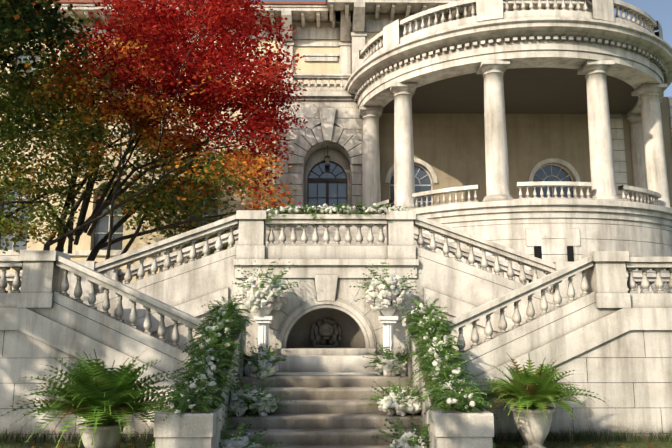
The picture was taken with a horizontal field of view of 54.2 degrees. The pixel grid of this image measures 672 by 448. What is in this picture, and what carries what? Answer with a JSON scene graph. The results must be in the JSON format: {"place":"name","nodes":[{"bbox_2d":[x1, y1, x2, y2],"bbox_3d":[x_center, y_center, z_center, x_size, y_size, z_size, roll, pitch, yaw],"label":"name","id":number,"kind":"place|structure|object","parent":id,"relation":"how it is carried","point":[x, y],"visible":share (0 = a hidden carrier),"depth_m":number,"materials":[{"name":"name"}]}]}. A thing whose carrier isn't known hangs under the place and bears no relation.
{"place":"outdoors","nodes":[
{"label":"outdoors","id":0,"kind":"place"},
{"bbox_2d":[0,0,307,262],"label":"tree","id":1,"kind":"object","parent":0,"point":[61,89],"depth_m":19.40,"materials":[{"name":"red plant"}]},
{"bbox_2d":[0,0,671,255],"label":"trim","id":2,"kind":"structure","parent":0,"point":[334,124],"depth_m":25.77,"materials":[{"name":"beige stone"}]},
{"bbox_2d":[36,0,326,4],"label":"house roof tiles","id":3,"kind":"object","parent":2,"relation":"attached to","point":[265,2],"visible":0.07,"depth_m":26.09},
{"bbox_2d":[0,15,476,290],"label":"building wall","id":4,"kind":"structure","parent":2,"relation":"attached to","point":[85,241],"depth_m":26.08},
{"bbox_2d":[0,53,573,249],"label":"house frames","id":5,"kind":"structure","parent":2,"relation":"attached to","point":[431,185],"depth_m":25.76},
{"bbox_2d":[307,146,347,206],"bbox_3d":[-0.341,-1.379,25.944,1.600,3.500,0.451,0,-9,-1],"label":"window frame","id":6,"kind":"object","parent":2,"relation":"attached to","point":[327,181],"depth_m":26.16,"materials":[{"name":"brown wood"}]},
{"bbox_2d":[0,428,671,447],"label":"ground","id":7,"kind":"structure","parent":0,"point":[561,444],"depth_m":10.98,"materials":[{"name":"green plant"}]},
{"bbox_2d":[77,405,554,447],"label":"plant urns","id":8,"kind":"object","parent":7,"relation":"on","point":[533,426],"visible":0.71,"depth_m":10.16,"materials":[{"name":"stone"}]},
{"bbox_2d":[223,375,426,447],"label":"steps","id":9,"kind":"structure","parent":7,"relation":"on","point":[327,411],"depth_m":10.23,"materials":[{"name":"stone"}]},
{"bbox_2d":[0,210,671,447],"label":"stair block","id":10,"kind":"structure","parent":7,"relation":"on","point":[600,322],"depth_m":11.74,"materials":[{"name":"stone"}]},
{"bbox_2d":[0,200,615,447],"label":"greenery","id":11,"kind":"object","parent":10,"relation":"on","point":[97,395],"visible":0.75,"depth_m":9.73,"materials":[{"name":"green plant"}]},
{"bbox_2d":[166,203,475,447],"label":"white flowers","id":12,"kind":"object","parent":10,"relation":"on","point":[399,296],"visible":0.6,"depth_m":11.41,"materials":[{"name":"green plant"}]},
{"bbox_2d":[253,306,397,355],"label":"pedestals","id":13,"kind":"object","parent":10,"relation":"on","point":[264,319],"visible":0.62,"depth_m":12.75,"materials":[{"name":"white stone"}]},
{"bbox_2d":[287,308,364,347],"bbox_3d":[-0.209,2.211,13.931,1.660,0.850,0.600,0,-9,-1],"label":"arched niche","id":14,"kind":"object","parent":10,"relation":"attached to","point":[352,336],"visible":0.54,"depth_m":13.96,"materials":[{"name":"stone"}]},
{"bbox_2d":[310,318,341,347],"bbox_3d":[-0.213,2.329,13.880,0.681,0.782,0.438,0,-9,-1],"label":"carved stone ornament","id":15,"kind":"object","parent":14,"relation":"on","point":[322,331],"visible":0.9,"depth_m":13.93,"materials":[{"name":"stone"}]},
{"bbox_2d":[345,0,671,292],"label":"portico","id":16,"kind":"structure","parent":7,"relation":"on","point":[639,52],"depth_m":20.41,"materials":[{"name":"stone"}]},
{"bbox_2d":[359,60,671,209],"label":"portico columns","id":17,"kind":"structure","parent":16,"relation":"attached to","point":[649,168],"depth_m":21.90,"materials":[{"name":"beige stone"}]},
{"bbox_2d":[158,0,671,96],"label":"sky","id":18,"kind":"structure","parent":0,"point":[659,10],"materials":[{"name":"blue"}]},
{"bbox_2d":[382,67,637,113],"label":"portico ceiling","id":19,"kind":"structure","parent":0,"point":[541,90],"depth_m":23.78,"materials":[{"name":"beige paint"}]},
{"bbox_2d":[379,97,671,206],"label":"porch wall","id":20,"kind":"structure","parent":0,"point":[449,149],"depth_m":25.65,"materials":[{"name":"beige paint"}]},
{"bbox_2d":[534,246,573,261],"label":"window","id":21,"kind":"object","parent":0,"point":[539,254],"visible":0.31,"depth_m":19.05,"materials":[{"name":"black glass"}]}
]}

